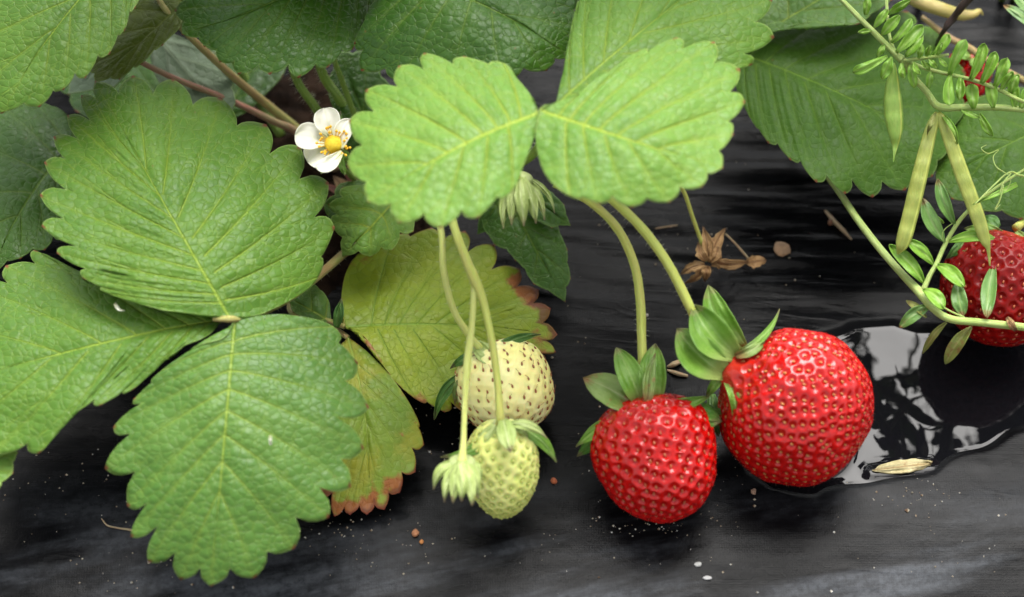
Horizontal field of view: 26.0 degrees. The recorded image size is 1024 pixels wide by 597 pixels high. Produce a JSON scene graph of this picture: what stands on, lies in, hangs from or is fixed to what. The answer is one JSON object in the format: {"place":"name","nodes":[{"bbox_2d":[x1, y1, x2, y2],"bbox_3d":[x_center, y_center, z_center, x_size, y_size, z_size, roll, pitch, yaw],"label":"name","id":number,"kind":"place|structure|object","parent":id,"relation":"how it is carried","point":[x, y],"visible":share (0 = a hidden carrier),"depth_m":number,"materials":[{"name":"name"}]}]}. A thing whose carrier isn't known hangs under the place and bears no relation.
{"place":"outdoors","nodes":[
{"label":"outdoors","id":0,"kind":"place"},
{"bbox_2d":[0,0,1023,596],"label":"ground","id":1,"kind":"structure","parent":0,"point":[756,194],"depth_m":0.56,"materials":[{"name":"black plastic mulch film"}]},
{"bbox_2d":[0,451,17,486],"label":"strawberry leaf","id":2,"kind":"object","parent":1,"relation":"on","point":[6,465],"visible":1,"depth_m":0.53,"materials":[{"name":"green plant"}]},
{"bbox_2d":[101,518,131,530],"bbox_3d":[-0.099,0.057,0.556,0.009,0.001,0.004,0,52,0],"label":"root thread","id":3,"kind":"object","parent":1,"relation":"on","point":[127,529],"visible":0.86,"depth_m":0.56,"materials":[{"name":"plant"}]},
{"bbox_2d":[289,284,343,327],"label":"strawberry leaf","id":4,"kind":"object","parent":1,"relation":"on","point":[312,302],"visible":0.83,"depth_m":0.58,"materials":[{"name":"green plant"}]},
{"bbox_2d":[236,66,431,295],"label":"soil","id":5,"kind":"structure","parent":1,"relation":"on","point":[284,98],"depth_m":0.63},
{"bbox_2d":[0,103,127,267],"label":"strawberry leaf","id":6,"kind":"object","parent":5,"relation":"on","point":[28,148],"visible":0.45,"depth_m":0.59,"materials":[{"name":"green plant"}]},
{"bbox_2d":[0,0,286,137],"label":"strawberry leaf","id":7,"kind":"object","parent":5,"relation":"on","point":[48,48],"visible":0.95,"depth_m":0.56,"materials":[{"name":"green plant"}]},
{"bbox_2d":[61,49,285,118],"bbox_3d":[-0.097,-0.059,0.633,0.069,0.016,0.050,0,52,0],"label":"strawberry leaf","id":8,"kind":"object","parent":5,"relation":"on","point":[262,82],"visible":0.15,"depth_m":0.62,"materials":[{"name":"green plant"}]},
{"bbox_2d":[0,75,368,585],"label":"strawberry leaf","id":9,"kind":"object","parent":5,"relation":"on","point":[181,222],"visible":0.99,"depth_m":0.54,"materials":[{"name":"green plant"}]},
{"bbox_2d":[114,302,124,310],"bbox_3d":[-0.095,0.002,0.538,0.003,0.001,0.003,0,52,0],"label":"petal scrap","id":10,"kind":"object","parent":9,"relation":"on","point":[117,307],"visible":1,"depth_m":0.54,"materials":[{"name":"white plant"}]},
{"bbox_2d":[90,0,299,127],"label":"strawberry leaf","id":11,"kind":"object","parent":5,"relation":"on","point":[152,26],"visible":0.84,"depth_m":0.59,"materials":[{"name":"green plant"}]},
{"bbox_2d":[142,61,338,171],"bbox_3d":[-0.092,-0.056,0.611,0.090,0.049,0.020,18,54,14],"label":"strawberry leaf","id":12,"kind":"object","parent":5,"relation":"on","point":[286,126],"visible":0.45,"depth_m":0.60,"materials":[{"name":"plant"}]},
{"bbox_2d":[175,0,381,77],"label":"strawberry leaf","id":13,"kind":"object","parent":5,"relation":"on","point":[300,38],"visible":0.91,"depth_m":0.56,"materials":[{"name":"green plant"}]},
{"bbox_2d":[286,65,352,174],"bbox_3d":[-0.071,-0.075,0.590,0.030,0.105,0.066,-36,60,-24],"label":"strawberry leaf","id":14,"kind":"object","parent":5,"relation":"on","point":[308,97],"visible":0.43,"depth_m":0.60,"materials":[{"name":"green plant"}]},
{"bbox_2d":[315,64,346,107],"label":"strawberry leaf","id":15,"kind":"object","parent":5,"relation":"on","point":[331,88],"visible":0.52,"depth_m":0.60,"materials":[{"name":"green plant"}]},
{"bbox_2d":[328,174,358,196],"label":"plant crown","id":16,"kind":"object","parent":5,"relation":"on","point":[337,180],"visible":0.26,"depth_m":0.61,"materials":[{"name":"brown plant"}]},
{"bbox_2d":[67,34,236,108],"bbox_3d":[-0.097,-0.056,0.619,0.050,0.034,0.024,15,53,11],"label":"strawberry leaf","id":17,"kind":"object","parent":16,"relation":"attached to","point":[181,57],"visible":0.34,"depth_m":0.61,"materials":[{"name":"green plant"}]},
{"bbox_2d":[295,107,356,180],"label":"strawberry flower","id":18,"kind":"object","parent":16,"relation":"attached to","point":[323,139],"visible":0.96,"depth_m":0.56,"materials":[{"name":"white plant"}]},
{"bbox_2d":[328,51,388,151],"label":"strawberry leaf","id":19,"kind":"object","parent":5,"relation":"on","point":[351,80],"visible":0.4,"depth_m":0.61,"materials":[{"name":"green plant"}]},
{"bbox_2d":[324,180,414,256],"bbox_3d":[-0.038,-0.020,0.593,0.023,0.028,0.038,-8,52,-6],"label":"strawberry leaf","id":20,"kind":"object","parent":5,"relation":"on","point":[354,216],"visible":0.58,"depth_m":0.58,"materials":[{"name":"green plant"}]},
{"bbox_2d":[354,0,577,78],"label":"strawberry leaf","id":21,"kind":"object","parent":5,"relation":"on","point":[516,36],"visible":0.91,"depth_m":0.55,"materials":[{"name":"green plant"}]},
{"bbox_2d":[347,0,874,486],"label":"strawberry","id":22,"kind":"object","parent":5,"relation":"on","point":[647,104],"depth_m":0.53,"materials":[{"name":"green plant"}]},
{"bbox_2d":[499,171,554,228],"bbox_3d":[0.004,-0.029,0.545,0.014,0.022,0.018,0,52,0],"label":"closed bud","id":23,"kind":"object","parent":22,"relation":"hanging from","point":[523,197],"visible":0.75,"depth_m":0.55,"materials":[{"name":"green plant"}]},
{"bbox_2d":[320,325,423,516],"bbox_3d":[-0.039,0.025,0.569,0.028,0.010,0.067,-9,52,-7],"label":"strawberry leaf","id":24,"kind":"object","parent":1,"relation":"on","point":[385,426],"visible":0.74,"depth_m":0.56,"materials":[{"name":"green plant"}]},
{"bbox_2d":[411,529,418,536],"bbox_3d":[-0.024,0.059,0.555,0.002,0.001,0.002,0,52,0],"label":"grain","id":25,"kind":"object","parent":1,"relation":"on","point":[415,533],"visible":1,"depth_m":0.56},
{"bbox_2d":[287,227,557,411],"bbox_3d":[-0.023,0.001,0.585,0.070,0.014,0.051,32,59,22],"label":"strawberry leaf","id":26,"kind":"object","parent":1,"relation":"on","point":[398,319],"visible":0.86,"depth_m":0.58,"materials":[{"name":"green plant"}]},
{"bbox_2d":[434,227,554,428],"bbox_3d":[-0.005,0.006,0.562,0.033,0.050,0.049,0,52,0],"label":"strawberry","id":27,"kind":"object","parent":1,"relation":"on","point":[528,389],"visible":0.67,"depth_m":0.56,"materials":[{"name":"white food"}]},
{"bbox_2d":[440,219,556,519],"bbox_3d":[-0.013,0.016,0.548,0.026,0.048,0.072,-19,55,-15],"label":"strawberry","id":28,"kind":"object","parent":1,"relation":"on","point":[502,450],"visible":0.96,"depth_m":0.54,"materials":[{"name":"green food"}]},
{"bbox_2d":[433,286,482,505],"bbox_3d":[-0.013,0.023,0.532,0.012,0.022,0.054,0,52,0],"label":"closed bud","id":29,"kind":"object","parent":28,"relation":"hanging from","point":[461,472],"visible":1,"depth_m":0.53,"materials":[{"name":"green plant"}]},
{"bbox_2d":[4,164,1005,592],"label":"crumbs","id":30,"kind":"object","parent":1,"relation":"on","point":[490,552],"visible":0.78,"depth_m":0.56,"materials":[{"name":"brown soil"}]},
{"bbox_2d":[477,190,570,301],"bbox_3d":[-0.001,-0.021,0.601,0.021,0.017,0.055,-38,61,-26],"label":"strawberry leaf","id":31,"kind":"object","parent":1,"relation":"on","point":[538,251],"visible":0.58,"depth_m":0.59,"materials":[{"name":"green plant"}]},
{"bbox_2d":[551,477,556,483],"bbox_3d":[0.011,0.046,0.563,0.002,0.002,0.002,0,52,0],"label":"grain","id":32,"kind":"object","parent":1,"relation":"on","point":[553,480],"visible":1,"depth_m":0.56},
{"bbox_2d":[553,185,721,523],"bbox_3d":[0.025,0.016,0.552,0.036,0.056,0.079,-29,57,-20],"label":"strawberry","id":33,"kind":"object","parent":1,"relation":"on","point":[647,444],"visible":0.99,"depth_m":0.54,"materials":[{"name":"red food"}]},
{"bbox_2d":[667,360,680,367],"bbox_3d":[0.043,0.017,0.586,0.005,0.002,0.003,0,52,0],"label":"straw","id":34,"kind":"object","parent":1,"relation":"on","point":[674,363],"visible":0.78,"depth_m":0.58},
{"bbox_2d":[667,369,687,376],"bbox_3d":[0.044,0.019,0.584,0.006,0.002,0.003,0,52,0],"label":"straw","id":35,"kind":"object","parent":1,"relation":"on","point":[677,373],"visible":1,"depth_m":0.58,"materials":[{"name":"beige plant"}]},
{"bbox_2d":[694,562,701,566],"bbox_3d":[0.046,0.066,0.551,0.002,0.001,0.001,0,52,0],"label":"chip","id":36,"kind":"object","parent":1,"relation":"on","point":[697,564],"visible":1,"depth_m":0.55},
{"bbox_2d":[703,575,711,579],"bbox_3d":[0.048,0.069,0.549,0.002,0.001,0.001,0,52,0],"label":"chip","id":37,"kind":"object","parent":1,"relation":"on","point":[707,577],"visible":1,"depth_m":0.55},
{"bbox_2d":[679,187,748,283],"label":"withered flower","id":38,"kind":"object","parent":1,"relation":"on","point":[708,248],"visible":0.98,"depth_m":0.60,"materials":[{"name":"brown plant"}]},
{"bbox_2d":[725,233,765,268],"bbox_3d":[0.064,-0.012,0.602,0.012,0.007,0.009,0,52,0],"label":"dead leaf scrap","id":39,"kind":"object","parent":1,"relation":"on","point":[754,262],"visible":1,"depth_m":0.60,"materials":[{"name":"plant"}]},
{"bbox_2d":[774,241,790,256],"bbox_3d":[0.074,-0.014,0.610,0.005,0.001,0.006,0,52,0],"label":"leaf disc","id":40,"kind":"object","parent":1,"relation":"on","point":[782,249],"visible":1,"depth_m":0.61,"materials":[{"name":"brown plant"}]},
{"bbox_2d":[825,210,851,239],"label":"twig","id":41,"kind":"object","parent":1,"relation":"on","point":[838,225],"visible":1,"depth_m":0.61,"materials":[{"name":"wood"}]},
{"bbox_2d":[736,0,965,197],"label":"strawberry leaf","id":42,"kind":"object","parent":1,"relation":"on","point":[813,104],"visible":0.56,"depth_m":0.60,"materials":[{"name":"green plant"}]},
{"bbox_2d":[753,326,1023,493],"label":"water","id":43,"kind":"structure","parent":1,"relation":"on","point":[930,404],"depth_m":0.58,"materials":[{"name":"clear liquid"}]},
{"bbox_2d":[872,458,932,473],"bbox_3d":[0.100,0.043,0.567,0.016,0.002,0.005,0,52,0],"label":"seed husk","id":44,"kind":"object","parent":43,"relation":"on","point":[904,466],"visible":1,"depth_m":0.57,"materials":[{"name":"beige plant"}]},
{"bbox_2d":[825,169,1023,363],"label":"vetch plant","id":45,"kind":"object","parent":1,"relation":"on","point":[933,300],"visible":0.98,"depth_m":0.56,"materials":[{"name":"green plant"}]},
{"bbox_2d":[839,0,1023,265],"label":"vetch plant","id":46,"kind":"object","parent":1,"relation":"on","point":[911,42],"visible":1,"depth_m":0.56,"materials":[{"name":"green plant"}]},
{"bbox_2d":[884,63,902,161],"bbox_3d":[0.097,-0.047,0.563,0.005,0.016,0.020,0,52,0],"label":"vetch pod","id":47,"kind":"object","parent":46,"relation":"hanging from","point":[893,110],"visible":1,"depth_m":0.56,"materials":[{"name":"green plant"}]},
{"bbox_2d":[909,0,982,20],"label":"vetch pod","id":48,"kind":"object","parent":46,"relation":"attached to","point":[939,8],"visible":0.95,"depth_m":0.61,"materials":[{"name":"yellow plant"}]},
{"bbox_2d":[935,0,972,45],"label":"dry twig","id":49,"kind":"object","parent":1,"relation":"on","point":[962,6],"visible":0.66,"depth_m":0.59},
{"bbox_2d":[949,49,991,102],"bbox_3d":[0.130,-0.064,0.633,0.015,0.018,0.016,0,52,0],"label":"strawberry","id":50,"kind":"object","parent":1,"relation":"on","point":[966,62],"visible":0.26,"depth_m":0.63,"materials":[{"name":"food"}]},
{"bbox_2d":[920,15,1023,84],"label":"yellow stalk","id":51,"kind":"object","parent":1,"relation":"on","point":[971,49],"visible":0.52,"depth_m":0.61,"materials":[{"name":"plant"}]},
{"bbox_2d":[935,87,1023,219],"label":"strawberry leaf","id":52,"kind":"object","parent":1,"relation":"on","point":[1006,139],"visible":0.7,"depth_m":0.59,"materials":[{"name":"green plant"}]},
{"bbox_2d":[939,215,1023,348],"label":"strawberry","id":53,"kind":"object","parent":1,"relation":"on","point":[969,261],"visible":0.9,"depth_m":0.57,"materials":[{"name":"red food"}]},
{"bbox_2d":[1003,0,1023,23],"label":"vetch sprig","id":54,"kind":"object","parent":1,"relation":"on","point":[1017,13],"visible":1,"depth_m":0.59,"materials":[{"name":"green plant"}]}
]}

